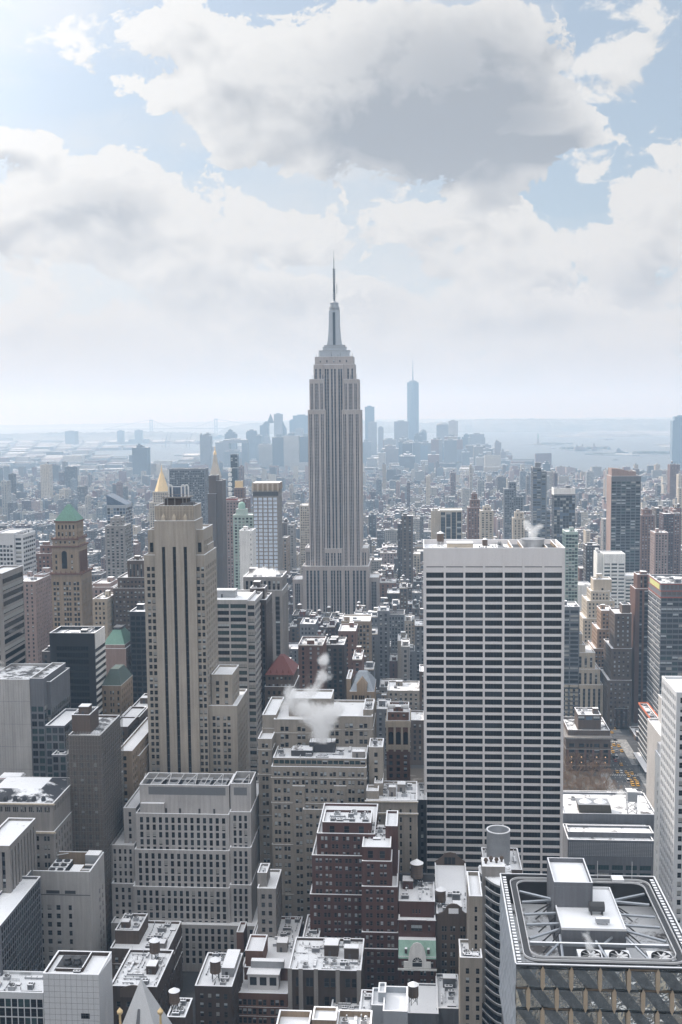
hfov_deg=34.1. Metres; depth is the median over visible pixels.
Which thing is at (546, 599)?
window
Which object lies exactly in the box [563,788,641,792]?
plant roof block
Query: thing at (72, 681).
window
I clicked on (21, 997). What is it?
dark glass wing
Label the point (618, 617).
window
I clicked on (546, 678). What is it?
window
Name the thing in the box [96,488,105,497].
city block
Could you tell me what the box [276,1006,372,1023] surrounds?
parapet roof block
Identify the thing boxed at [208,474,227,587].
brown slab tower
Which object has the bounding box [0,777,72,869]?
slate mansard block
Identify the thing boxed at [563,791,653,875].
louvred office block
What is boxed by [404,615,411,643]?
tall building
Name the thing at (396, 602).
tall building
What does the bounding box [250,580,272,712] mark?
bronze glass tower
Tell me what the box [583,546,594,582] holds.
window
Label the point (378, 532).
window
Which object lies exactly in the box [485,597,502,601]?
window
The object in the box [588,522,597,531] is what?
city block
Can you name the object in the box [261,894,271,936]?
window
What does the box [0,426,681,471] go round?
water
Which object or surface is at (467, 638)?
window
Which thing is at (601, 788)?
bare tree
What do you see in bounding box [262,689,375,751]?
grey beige block
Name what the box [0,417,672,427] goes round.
hills
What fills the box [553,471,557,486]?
tall building
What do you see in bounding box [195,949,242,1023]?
tank topped block
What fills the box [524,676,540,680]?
window
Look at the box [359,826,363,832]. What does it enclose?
window
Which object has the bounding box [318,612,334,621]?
city block
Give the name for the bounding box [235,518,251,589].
window
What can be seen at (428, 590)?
window
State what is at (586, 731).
studio building
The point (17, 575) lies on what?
window
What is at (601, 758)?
bare tree
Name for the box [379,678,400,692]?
city block
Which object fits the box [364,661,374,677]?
tall building
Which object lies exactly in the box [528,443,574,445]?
island flat
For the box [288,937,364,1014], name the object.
terrace block
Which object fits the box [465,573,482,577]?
window
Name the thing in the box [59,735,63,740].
window
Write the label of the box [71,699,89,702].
window
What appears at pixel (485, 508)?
window
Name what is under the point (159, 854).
window
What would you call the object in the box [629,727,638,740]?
corner block
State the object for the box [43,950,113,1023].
panel block
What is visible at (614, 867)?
window
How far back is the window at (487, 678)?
535.87 m
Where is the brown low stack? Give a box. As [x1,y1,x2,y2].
[120,693,147,744]
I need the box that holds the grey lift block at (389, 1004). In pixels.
[371,982,407,1023]
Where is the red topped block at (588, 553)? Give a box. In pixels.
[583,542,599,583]
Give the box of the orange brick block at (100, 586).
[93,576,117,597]
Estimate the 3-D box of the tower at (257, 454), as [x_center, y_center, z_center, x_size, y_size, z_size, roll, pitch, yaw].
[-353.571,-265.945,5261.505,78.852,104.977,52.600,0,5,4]
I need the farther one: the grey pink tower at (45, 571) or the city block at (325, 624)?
the city block at (325, 624)
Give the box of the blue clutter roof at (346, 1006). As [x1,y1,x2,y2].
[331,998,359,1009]
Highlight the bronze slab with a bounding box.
[169,468,208,523]
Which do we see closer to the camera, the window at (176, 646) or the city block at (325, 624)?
the window at (176, 646)
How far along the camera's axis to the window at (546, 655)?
532.87 m
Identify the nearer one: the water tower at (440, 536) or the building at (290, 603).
the water tower at (440, 536)
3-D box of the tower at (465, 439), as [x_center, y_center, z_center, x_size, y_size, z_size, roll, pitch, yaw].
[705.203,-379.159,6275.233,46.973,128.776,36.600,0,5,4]
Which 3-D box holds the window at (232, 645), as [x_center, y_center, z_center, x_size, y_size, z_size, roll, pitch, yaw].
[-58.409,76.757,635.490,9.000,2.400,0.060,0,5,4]
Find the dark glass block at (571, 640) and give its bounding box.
[564,600,579,716]
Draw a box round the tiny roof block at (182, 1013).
[167,997,192,1023]
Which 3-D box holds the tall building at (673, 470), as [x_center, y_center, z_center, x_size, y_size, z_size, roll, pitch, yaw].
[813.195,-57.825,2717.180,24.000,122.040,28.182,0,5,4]
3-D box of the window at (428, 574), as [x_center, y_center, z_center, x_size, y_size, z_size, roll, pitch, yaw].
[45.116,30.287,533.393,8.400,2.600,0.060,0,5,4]
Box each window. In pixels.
[0,535,35,573]
[0,572,25,666]
[0,998,4,1006]
[0,1008,4,1015]
[0,1017,4,1023]
[1,882,41,970]
[2,481,10,513]
[5,999,10,1006]
[6,1008,10,1015]
[6,1017,11,1023]
[12,999,16,1006]
[12,1008,17,1015]
[12,1017,17,1023]
[18,999,23,1006]
[18,1008,23,1015]
[19,1018,23,1023]
[24,999,29,1006]
[25,1008,29,1016]
[25,1018,30,1023]
[26,578,51,661]
[31,999,35,1007]
[31,1009,36,1016]
[31,1018,36,1023]
[36,548,48,570]
[37,825,70,866]
[37,999,42,1007]
[37,1009,42,1016]
[38,1018,42,1023]
[39,721,43,726]
[41,466,52,496]
[45,695,69,762]
[47,743,51,748]
[47,751,51,756]
[53,525,79,628]
[53,735,57,740]
[53,743,57,748]
[53,757,57,762]
[56,646,87,650]
[57,653,88,656]
[57,659,88,663]
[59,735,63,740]
[59,743,63,748]
[61,765,65,770]
[62,551,66,568]
[65,468,77,491]
[65,722,71,776]
[66,666,88,670]
[70,673,88,676]
[70,679,88,683]
[70,686,89,689]
[70,692,89,696]
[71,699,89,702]
[78,487,87,500]
[81,1013,89,1018]
[95,602,113,638]
[95,643,104,714]
[101,737,121,940]
[107,506,132,557]
[107,520,130,576]
[114,853,252,963]
[116,564,143,630]
[131,616,146,702]
[133,740,146,788]
[134,506,145,515]
[149,645,230,772]
[150,493,165,526]
[170,471,208,523]
[217,604,228,607]
[218,611,228,614]
[218,618,228,621]
[218,624,228,627]
[218,631,228,634]
[218,637,228,640]
[218,644,229,647]
[218,651,229,654]
[218,657,229,660]
[227,501,242,587]
[230,604,245,607]
[230,611,245,614]
[231,456,238,495]
[231,618,245,621]
[231,624,245,627]
[231,631,245,634]
[231,638,246,641]
[231,644,246,647]
[231,651,246,654]
[231,657,246,661]
[231,664,246,667]
[235,489,249,512]
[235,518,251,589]
[239,671,246,674]
[239,677,246,680]
[239,684,246,687]
[246,581,279,657]
[248,598,261,780]
[254,498,277,570]
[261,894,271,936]
[262,605,265,709]
[263,785,363,918]
[284,538,289,571]
[288,525,295,568]
[295,360,375,614]
[301,507,308,564]
[302,647,319,687]
[306,978,312,986]
[306,996,312,1004]
[314,875,393,987]
[324,978,328,986]
[324,997,328,1005]
[328,649,341,699]
[329,826,334,832]
[331,978,335,986]
[341,635,352,673]
[344,826,348,832]
[345,979,349,987]
[352,979,356,987]
[358,625,368,660]
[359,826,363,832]
[368,851,372,857]
[374,753,377,779]
[378,532,383,546]
[379,713,386,760]
[380,614,386,678]
[380,851,384,857]
[386,531,397,543]
[390,616,404,649]
[390,693,416,708]
[399,526,401,578]
[400,858,411,870]
[401,589,407,614]
[404,517,410,582]
[404,650,406,680]
[410,655,411,679]
[410,724,420,759]
[411,925,421,930]
[413,519,419,530]
[417,627,423,679]
[421,805,423,872]
[422,675,423,710]
[426,572,443,577]
[426,580,443,585]
[426,588,443,593]
[426,596,443,601]
[426,604,443,609]
[426,612,443,617]
[426,620,443,624]
[426,628,443,632]
[426,636,443,640]
[426,644,443,648]
[426,652,443,656]
[426,660,443,664]
[426,668,443,672]
[427,675,443,680]
[427,683,443,688]
[427,684,560,884]
[441,512,460,537]
[444,857,454,864]
[446,573,462,577]
[446,580,462,585]
[446,588,462,593]
[446,596,462,601]
[446,604,462,609]
[446,612,462,617]
[446,620,462,625]
[446,628,462,632]
[446,636,462,640]
[446,644,462,648]
[446,652,462,656]
[446,660,462,664]
[446,668,462,672]
[446,676,462,680]
[446,683,462,688]
[451,473,454,494]
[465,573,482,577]
[465,581,482,585]
[465,589,482,593]
[465,596,482,601]
[465,604,482,609]
[465,612,482,617]
[465,620,482,625]
[465,628,482,633]
[465,636,482,641]
[465,644,482,648]
[465,652,482,656]
[465,660,482,664]
[465,668,482,672]
[465,676,482,680]
[467,496,478,538]
[477,481,483,496]
[479,508,491,538]
[485,573,502,577]
[485,581,502,585]
[485,589,502,593]
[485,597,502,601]
[485,605,501,609]
[485,612,501,617]
[485,620,501,625]
[485,628,501,633]
[485,636,501,641]
[485,644,501,649]
[485,652,501,656]
[485,660,501,664]
[485,668,501,672]
[485,676,501,680]
[503,484,521,538]
[504,636,521,641]
[504,644,521,649]
[504,652,521,657]
[504,660,521,664]
[504,668,521,672]
[504,676,521,680]
[505,573,521,577]
[505,581,521,585]
[505,589,521,593]
[505,597,521,601]
[505,605,521,609]
[505,613,521,617]
[505,621,521,625]
[505,628,521,633]
[515,514,522,538]
[519,472,525,491]
[524,573,541,577]
[524,581,541,585]
[524,589,541,593]
[524,597,541,601]
[524,605,541,609]
[524,613,541,617]
[524,621,541,625]
[524,629,541,633]
[524,637,541,641]
[524,644,541,649]
[524,652,541,657]
[524,660,541,665]
[524,668,540,673]
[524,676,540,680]
[526,477,528,504]
[531,470,549,537]
[544,573,561,577]
[544,581,561,585]
[544,589,561,593]
[544,597,561,601]
[544,605,561,609]
[544,613,561,617]
[544,621,561,625]
[544,629,560,633]
[544,637,560,641]
[544,645,560,649]
[544,653,560,657]
[544,660,560,665]
[544,668,560,673]
[544,676,560,681]
[552,495,574,543]
[564,610,578,716]
[565,535,577,602]
[579,657,599,711]
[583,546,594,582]
[585,473,591,487]
[585,588,612,641]
[586,865,594,869]
[596,614,608,665]
[598,865,608,869]
[600,520,604,550]
[604,563,633,607]
[610,617,628,725]
[611,482,639,572]
[612,865,622,869]
[626,866,636,869]
[638,576,647,719]
[639,707,646,760]
[640,511,652,571]
[640,866,650,870]
[647,591,681,714]
[650,534,666,573]
[652,509,661,527]
[659,515,672,573]
[667,465,677,499]
[674,514,678,573]
[677,809,681,922]
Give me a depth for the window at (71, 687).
623.60 m
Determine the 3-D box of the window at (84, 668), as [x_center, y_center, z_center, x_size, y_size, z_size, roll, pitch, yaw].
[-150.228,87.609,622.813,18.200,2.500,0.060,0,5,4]
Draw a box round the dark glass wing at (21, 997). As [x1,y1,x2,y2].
[0,970,44,1023]
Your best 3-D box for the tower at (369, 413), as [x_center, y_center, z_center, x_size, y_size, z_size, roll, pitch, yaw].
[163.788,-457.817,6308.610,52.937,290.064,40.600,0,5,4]
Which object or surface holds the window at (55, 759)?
in the green glass wing at (58, 728)
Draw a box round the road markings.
[610,741,642,790]
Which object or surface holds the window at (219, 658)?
in the banded office tower at (239, 629)
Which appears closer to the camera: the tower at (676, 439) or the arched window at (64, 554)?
the arched window at (64, 554)
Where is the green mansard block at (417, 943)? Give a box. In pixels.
[398,872,436,985]
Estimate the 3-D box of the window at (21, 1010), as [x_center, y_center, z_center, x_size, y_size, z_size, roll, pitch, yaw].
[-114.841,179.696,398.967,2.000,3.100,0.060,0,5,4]
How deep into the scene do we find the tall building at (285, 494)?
2853.56 m
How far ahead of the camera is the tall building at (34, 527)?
2095.30 m
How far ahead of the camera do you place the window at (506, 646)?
533.91 m
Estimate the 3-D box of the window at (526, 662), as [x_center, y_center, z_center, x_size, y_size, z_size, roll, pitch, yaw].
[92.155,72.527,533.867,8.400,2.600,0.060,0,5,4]
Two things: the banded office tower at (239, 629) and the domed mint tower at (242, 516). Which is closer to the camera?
the banded office tower at (239, 629)
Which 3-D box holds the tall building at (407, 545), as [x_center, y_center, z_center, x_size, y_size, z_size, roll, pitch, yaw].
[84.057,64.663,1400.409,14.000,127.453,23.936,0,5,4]
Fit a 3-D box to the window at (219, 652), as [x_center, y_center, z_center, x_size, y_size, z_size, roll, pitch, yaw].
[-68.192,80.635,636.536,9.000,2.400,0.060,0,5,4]
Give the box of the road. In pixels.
[493,534,645,795]
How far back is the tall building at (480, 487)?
2977.05 m
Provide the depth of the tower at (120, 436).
9743.36 m
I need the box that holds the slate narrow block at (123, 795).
[122,771,123,825]
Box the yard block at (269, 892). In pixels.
[257,863,281,937]
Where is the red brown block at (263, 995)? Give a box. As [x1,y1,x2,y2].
[236,914,319,1023]
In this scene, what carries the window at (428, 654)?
in the office slab
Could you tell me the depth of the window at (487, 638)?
534.17 m
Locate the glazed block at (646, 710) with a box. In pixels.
[633,702,657,772]
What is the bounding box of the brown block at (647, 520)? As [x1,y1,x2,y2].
[640,507,654,572]
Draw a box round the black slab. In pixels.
[129,603,146,704]
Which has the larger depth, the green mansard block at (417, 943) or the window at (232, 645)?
the window at (232, 645)
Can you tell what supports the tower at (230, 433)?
on the ground at (189, 980)
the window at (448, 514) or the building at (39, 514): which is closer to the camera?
the window at (448, 514)
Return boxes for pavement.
[601,729,646,790]
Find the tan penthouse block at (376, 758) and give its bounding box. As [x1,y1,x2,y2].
[369,738,383,784]
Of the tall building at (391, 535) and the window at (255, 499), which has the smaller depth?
the window at (255, 499)
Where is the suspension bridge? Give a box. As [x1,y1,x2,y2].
[103,419,256,433]
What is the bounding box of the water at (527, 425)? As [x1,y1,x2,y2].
[218,418,672,434]
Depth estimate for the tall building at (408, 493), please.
2669.95 m
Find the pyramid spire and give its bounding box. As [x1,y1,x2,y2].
[117,979,171,1023]
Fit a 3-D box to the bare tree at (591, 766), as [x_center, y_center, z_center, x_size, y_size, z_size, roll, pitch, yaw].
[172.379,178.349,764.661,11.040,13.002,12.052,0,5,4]
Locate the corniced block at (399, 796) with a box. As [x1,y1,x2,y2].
[365,774,417,872]
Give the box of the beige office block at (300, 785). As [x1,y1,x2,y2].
[257,731,368,927]
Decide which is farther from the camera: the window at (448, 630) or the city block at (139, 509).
the city block at (139, 509)
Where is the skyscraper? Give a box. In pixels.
[293,258,379,615]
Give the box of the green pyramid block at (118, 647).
[105,625,130,675]
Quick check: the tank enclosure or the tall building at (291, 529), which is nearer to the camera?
the tank enclosure
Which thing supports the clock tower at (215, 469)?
on the ground at (189, 980)
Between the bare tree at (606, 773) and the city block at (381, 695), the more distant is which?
the city block at (381, 695)
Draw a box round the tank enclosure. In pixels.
[486,825,509,865]
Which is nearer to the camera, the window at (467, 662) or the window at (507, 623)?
the window at (507, 623)
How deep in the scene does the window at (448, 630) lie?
535.09 m
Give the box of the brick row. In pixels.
[614,708,627,729]
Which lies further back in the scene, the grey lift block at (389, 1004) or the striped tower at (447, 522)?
the striped tower at (447, 522)
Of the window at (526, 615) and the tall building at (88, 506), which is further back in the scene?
the tall building at (88, 506)
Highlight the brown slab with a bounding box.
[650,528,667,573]
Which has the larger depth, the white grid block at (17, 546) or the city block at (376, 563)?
the city block at (376, 563)
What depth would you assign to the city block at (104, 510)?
2643.95 m
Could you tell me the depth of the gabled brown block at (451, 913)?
452.75 m
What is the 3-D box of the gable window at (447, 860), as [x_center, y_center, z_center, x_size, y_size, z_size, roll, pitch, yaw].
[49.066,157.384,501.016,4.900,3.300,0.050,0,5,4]
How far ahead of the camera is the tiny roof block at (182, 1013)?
370.59 m
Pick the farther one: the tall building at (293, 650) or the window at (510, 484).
the window at (510, 484)
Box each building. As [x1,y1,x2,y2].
[0,523,12,529]
[1,480,10,519]
[7,501,17,519]
[8,473,16,500]
[15,523,30,528]
[16,482,23,491]
[22,498,32,510]
[23,513,34,520]
[31,524,36,538]
[32,510,44,519]
[35,489,40,499]
[40,463,52,497]
[42,645,49,663]
[47,523,54,540]
[53,484,65,493]
[58,497,66,513]
[59,471,64,484]
[59,488,68,498]
[65,466,77,491]
[67,498,77,510]
[70,478,76,491]
[77,485,87,502]
[81,475,87,485]
[85,494,91,518]
[92,571,105,581]
[95,536,100,549]
[100,535,104,556]
[101,555,105,570]
[116,481,122,497]
[123,485,127,499]
[133,525,140,534]
[133,540,140,556]
[137,531,144,555]
[239,465,244,486]
[277,476,285,491]
[282,490,288,499]
[282,520,288,536]
[283,535,289,573]
[287,522,296,569]
[288,601,292,614]
[289,484,293,500]
[289,619,296,642]
[289,643,298,663]
[292,610,311,620]
[295,492,301,503]
[298,636,326,688]
[300,618,317,639]
[315,616,322,629]
[326,636,346,699]
[328,620,337,636]
[329,611,344,620]
[333,615,342,630]
[338,622,357,673]
[341,614,371,660]
[352,646,363,677]
[354,611,377,626]
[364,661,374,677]
[366,499,373,511]
[369,489,375,499]
[369,512,376,537]
[372,627,377,689]
[376,478,381,498]
[377,529,384,547]
[377,606,389,689]
[380,549,396,563]
[380,578,396,600]
[383,520,390,528]
[385,527,397,543]
[386,489,394,499]
[386,566,393,577]
[387,587,399,609]
[387,680,418,709]
[390,479,400,493]
[390,610,404,649]
[392,599,399,609]
[396,481,399,497]
[397,520,401,578]
[397,631,406,678]
[399,583,407,614]
[401,639,409,680]
[402,513,412,588]
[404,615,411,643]
[407,481,409,509]
[408,583,411,599]
[408,600,412,613]
[410,644,414,680]
[413,516,419,530]
[413,551,419,576]
[413,577,422,588]
[415,620,423,705]
[419,664,423,710]
[420,513,423,540]
[426,474,429,504]
[430,486,436,496]
[450,471,455,495]
[462,487,468,508]
[469,464,471,500]
[477,479,483,497]
[485,481,492,490]
[497,475,506,492]
[517,491,525,504]
[519,470,526,491]
[524,514,529,527]
[525,528,530,536]
[526,475,529,504]
[527,494,530,504]
[547,470,557,488]
[547,475,549,490]
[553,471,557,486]
[563,707,612,770]
[574,444,586,449]
[575,511,580,526]
[578,565,582,580]
[583,529,589,542]
[585,471,593,487]
[592,498,596,509]
[600,517,605,550]
[602,509,605,516]
[605,469,607,499]
[614,448,627,452]
[647,499,657,506]
[652,505,662,529]
[655,484,660,497]
[659,510,673,573]
[667,463,679,499]
[670,510,679,574]
[676,473,681,496]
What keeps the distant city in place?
on the ground at (189, 980)
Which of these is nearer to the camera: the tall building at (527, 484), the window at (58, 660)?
the window at (58, 660)
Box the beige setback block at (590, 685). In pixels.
[564,631,602,717]
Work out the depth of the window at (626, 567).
1217.37 m
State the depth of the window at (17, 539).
930.89 m
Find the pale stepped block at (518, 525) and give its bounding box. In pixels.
[512,509,524,538]
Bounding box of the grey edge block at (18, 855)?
[0,818,36,892]
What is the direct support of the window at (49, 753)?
in the green glass wing at (58, 728)
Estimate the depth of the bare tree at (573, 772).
749.08 m
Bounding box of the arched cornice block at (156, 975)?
[112,942,174,1023]
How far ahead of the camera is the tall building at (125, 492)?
2801.71 m
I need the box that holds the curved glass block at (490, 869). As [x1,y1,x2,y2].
[478,856,511,1023]
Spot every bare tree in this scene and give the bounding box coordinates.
[563,755,572,766]
[563,767,576,778]
[563,772,571,783]
[563,775,579,786]
[565,781,581,789]
[568,753,584,765]
[569,763,585,778]
[574,780,596,790]
[585,762,599,779]
[587,753,606,772]
[587,776,605,789]
[591,760,609,776]
[592,783,607,790]
[599,768,614,783]
[600,777,615,788]
[604,779,622,790]
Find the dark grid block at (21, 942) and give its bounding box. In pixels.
[0,870,43,975]
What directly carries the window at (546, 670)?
in the office slab
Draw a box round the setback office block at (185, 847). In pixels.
[110,771,259,971]
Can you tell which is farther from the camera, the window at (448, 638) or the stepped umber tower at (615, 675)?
the stepped umber tower at (615, 675)
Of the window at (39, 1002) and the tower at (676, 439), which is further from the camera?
the tower at (676, 439)
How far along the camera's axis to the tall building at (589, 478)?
3352.72 m
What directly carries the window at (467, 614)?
in the office slab
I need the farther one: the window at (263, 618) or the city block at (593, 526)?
the city block at (593, 526)
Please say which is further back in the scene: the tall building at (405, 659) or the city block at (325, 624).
the city block at (325, 624)
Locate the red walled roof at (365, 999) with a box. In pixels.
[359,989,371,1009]
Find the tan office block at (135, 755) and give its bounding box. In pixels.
[121,717,148,805]
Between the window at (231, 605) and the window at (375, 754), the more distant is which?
the window at (231, 605)
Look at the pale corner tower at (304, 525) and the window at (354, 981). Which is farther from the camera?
the pale corner tower at (304, 525)
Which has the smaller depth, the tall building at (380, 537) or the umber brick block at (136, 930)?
the umber brick block at (136, 930)
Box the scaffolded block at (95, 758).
[66,703,123,950]
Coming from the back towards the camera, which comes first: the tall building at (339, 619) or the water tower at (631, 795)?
the tall building at (339, 619)
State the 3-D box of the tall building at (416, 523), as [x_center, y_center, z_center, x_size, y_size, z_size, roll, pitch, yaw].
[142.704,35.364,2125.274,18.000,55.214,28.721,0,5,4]
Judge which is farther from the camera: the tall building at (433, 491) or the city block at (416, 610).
the tall building at (433, 491)
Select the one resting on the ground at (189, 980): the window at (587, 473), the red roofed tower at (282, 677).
the red roofed tower at (282, 677)
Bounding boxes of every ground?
[1,432,644,1023]
[384,768,605,846]
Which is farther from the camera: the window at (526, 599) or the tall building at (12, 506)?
the tall building at (12, 506)
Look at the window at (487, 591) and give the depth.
532.09 m
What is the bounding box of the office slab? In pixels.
[423,537,564,884]
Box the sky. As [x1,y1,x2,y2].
[0,0,681,424]
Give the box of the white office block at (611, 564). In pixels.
[593,548,633,607]
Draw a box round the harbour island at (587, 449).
[559,449,610,449]
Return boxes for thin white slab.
[239,526,256,589]
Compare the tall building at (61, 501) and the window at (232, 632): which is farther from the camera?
the tall building at (61, 501)
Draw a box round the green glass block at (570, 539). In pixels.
[562,527,577,603]
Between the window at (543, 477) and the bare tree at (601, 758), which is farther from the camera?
the window at (543, 477)
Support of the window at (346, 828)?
in the red brick block at (354, 891)
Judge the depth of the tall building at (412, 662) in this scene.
959.00 m
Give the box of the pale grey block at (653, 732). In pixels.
[646,694,660,808]
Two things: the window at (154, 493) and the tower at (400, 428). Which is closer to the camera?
the window at (154, 493)
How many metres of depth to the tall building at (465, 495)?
2709.19 m
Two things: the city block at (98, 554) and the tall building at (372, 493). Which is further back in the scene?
the tall building at (372, 493)
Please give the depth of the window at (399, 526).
1468.43 m
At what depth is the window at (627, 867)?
570.02 m
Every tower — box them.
[0,565,25,669]
[0,662,70,782]
[23,571,52,663]
[34,567,52,576]
[36,541,51,572]
[49,504,92,629]
[49,626,106,714]
[65,430,78,444]
[93,590,113,640]
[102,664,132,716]
[105,515,131,580]
[106,493,132,557]
[113,555,144,630]
[117,430,124,442]
[132,444,150,476]
[134,429,142,443]
[144,484,248,773]
[149,465,167,527]
[149,937,159,959]
[168,987,179,1011]
[200,433,212,469]
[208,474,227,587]
[209,956,220,981]
[210,448,220,478]
[215,438,248,464]
[217,588,262,780]
[225,429,237,448]
[226,496,242,587]
[228,454,238,495]
[233,502,252,589]
[234,480,250,512]
[242,567,288,661]
[246,429,256,459]
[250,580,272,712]
[252,481,282,570]
[256,434,287,460]
[257,446,258,462]
[260,414,273,442]
[264,654,299,707]
[274,413,282,436]
[283,422,286,435]
[289,414,307,433]
[291,428,303,435]
[300,503,308,573]
[346,670,376,737]
[365,406,374,439]
[368,421,376,454]
[378,426,383,452]
[382,444,398,465]
[385,701,410,780]
[394,420,407,447]
[398,440,404,455]
[407,370,418,439]
[408,981,418,1005]
[410,859,422,887]
[414,433,421,442]
[419,429,426,442]
[420,446,427,459]
[431,508,461,538]
[435,886,445,906]
[436,422,448,445]
[437,531,443,544]
[448,420,457,438]
[457,449,463,462]
[458,871,481,1023]
[462,433,469,448]
[467,492,480,538]
[468,433,484,444]
[479,504,492,538]
[482,538,487,545]
[495,440,500,454]
[498,857,681,1023]
[500,448,505,458]
[503,481,523,538]
[531,462,549,538]
[541,460,554,470]
[551,485,574,543]
[579,573,614,643]
[588,604,610,666]
[599,601,631,729]
[606,467,640,572]
[626,789,637,813]
[630,571,648,722]
[647,574,681,714]
[653,742,660,881]
[658,676,681,928]
[670,415,681,462]
[677,487,681,544]
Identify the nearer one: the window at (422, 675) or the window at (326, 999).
the window at (326, 999)
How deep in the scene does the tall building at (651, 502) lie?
2551.69 m
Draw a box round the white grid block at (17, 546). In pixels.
[0,529,36,573]
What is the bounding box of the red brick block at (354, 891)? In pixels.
[310,803,398,989]
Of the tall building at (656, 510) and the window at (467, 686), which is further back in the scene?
the tall building at (656, 510)
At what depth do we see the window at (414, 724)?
800.72 m
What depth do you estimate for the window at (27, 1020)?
399.10 m
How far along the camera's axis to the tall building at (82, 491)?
2809.09 m
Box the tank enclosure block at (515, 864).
[481,847,521,872]
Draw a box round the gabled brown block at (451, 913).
[435,852,466,979]
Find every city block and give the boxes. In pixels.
[37,524,46,532]
[37,534,45,540]
[78,505,85,520]
[85,529,101,549]
[87,548,100,562]
[87,551,97,563]
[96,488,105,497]
[96,507,102,519]
[102,503,106,519]
[134,503,146,516]
[284,507,293,516]
[285,502,295,516]
[287,574,291,584]
[290,569,298,575]
[296,551,299,567]
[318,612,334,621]
[323,621,328,633]
[363,523,367,537]
[369,557,381,572]
[376,693,386,706]
[376,699,390,764]
[379,500,382,513]
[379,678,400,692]
[388,544,397,556]
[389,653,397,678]
[410,710,423,764]
[412,589,421,604]
[412,603,419,615]
[413,532,415,542]
[415,500,421,507]
[424,530,430,538]
[445,494,454,503]
[448,500,453,507]
[496,518,500,536]
[575,527,582,542]
[578,555,582,564]
[580,498,587,509]
[587,493,594,504]
[588,513,596,520]
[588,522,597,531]
[590,530,597,539]
[660,499,670,506]
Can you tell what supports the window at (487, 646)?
in the office slab
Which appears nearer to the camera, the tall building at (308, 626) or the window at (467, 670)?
the window at (467, 670)
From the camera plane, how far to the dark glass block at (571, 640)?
903.22 m
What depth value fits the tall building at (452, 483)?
2868.78 m
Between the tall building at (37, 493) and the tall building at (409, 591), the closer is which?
the tall building at (409, 591)
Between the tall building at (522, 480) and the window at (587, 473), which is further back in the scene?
the window at (587, 473)
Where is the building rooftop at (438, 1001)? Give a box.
[408,973,458,1023]
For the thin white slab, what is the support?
on the ground at (189, 980)
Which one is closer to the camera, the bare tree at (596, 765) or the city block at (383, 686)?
the bare tree at (596, 765)
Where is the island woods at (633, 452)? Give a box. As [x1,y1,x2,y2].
[541,442,669,453]
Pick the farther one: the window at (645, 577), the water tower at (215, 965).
the window at (645, 577)
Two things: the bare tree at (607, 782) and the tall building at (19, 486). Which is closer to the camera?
the bare tree at (607, 782)
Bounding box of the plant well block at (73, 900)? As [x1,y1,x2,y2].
[33,850,106,969]
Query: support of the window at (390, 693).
in the tall building at (402, 690)
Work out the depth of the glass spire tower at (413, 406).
6466.19 m
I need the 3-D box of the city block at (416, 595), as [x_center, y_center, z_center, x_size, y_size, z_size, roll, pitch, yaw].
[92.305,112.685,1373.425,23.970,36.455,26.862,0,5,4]
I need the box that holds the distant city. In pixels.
[0,433,681,734]
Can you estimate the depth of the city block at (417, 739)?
800.68 m
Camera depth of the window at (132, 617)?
712.35 m
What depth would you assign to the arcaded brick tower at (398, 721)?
572.62 m
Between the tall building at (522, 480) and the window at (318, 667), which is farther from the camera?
the tall building at (522, 480)
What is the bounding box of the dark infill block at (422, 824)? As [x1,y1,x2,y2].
[417,783,426,872]
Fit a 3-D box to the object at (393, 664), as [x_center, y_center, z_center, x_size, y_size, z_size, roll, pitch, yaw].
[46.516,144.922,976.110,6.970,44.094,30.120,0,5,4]
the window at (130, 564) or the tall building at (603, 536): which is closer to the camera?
the window at (130, 564)
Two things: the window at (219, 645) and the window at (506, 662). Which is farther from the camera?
the window at (219, 645)
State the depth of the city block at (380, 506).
2645.10 m
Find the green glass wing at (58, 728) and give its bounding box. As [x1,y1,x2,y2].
[45,708,76,776]
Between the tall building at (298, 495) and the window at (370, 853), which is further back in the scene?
the tall building at (298, 495)
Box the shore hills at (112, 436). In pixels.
[0,431,224,441]
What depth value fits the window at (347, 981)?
423.19 m
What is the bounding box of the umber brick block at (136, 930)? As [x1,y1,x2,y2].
[110,913,182,995]
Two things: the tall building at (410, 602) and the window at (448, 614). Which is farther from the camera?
the tall building at (410, 602)
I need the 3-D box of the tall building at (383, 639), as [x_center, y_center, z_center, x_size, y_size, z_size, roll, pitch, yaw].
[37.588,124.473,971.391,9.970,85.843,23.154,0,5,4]
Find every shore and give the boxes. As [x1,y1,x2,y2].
[577,431,669,435]
[653,443,669,458]
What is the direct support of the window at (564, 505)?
in the glass tower at (563, 509)

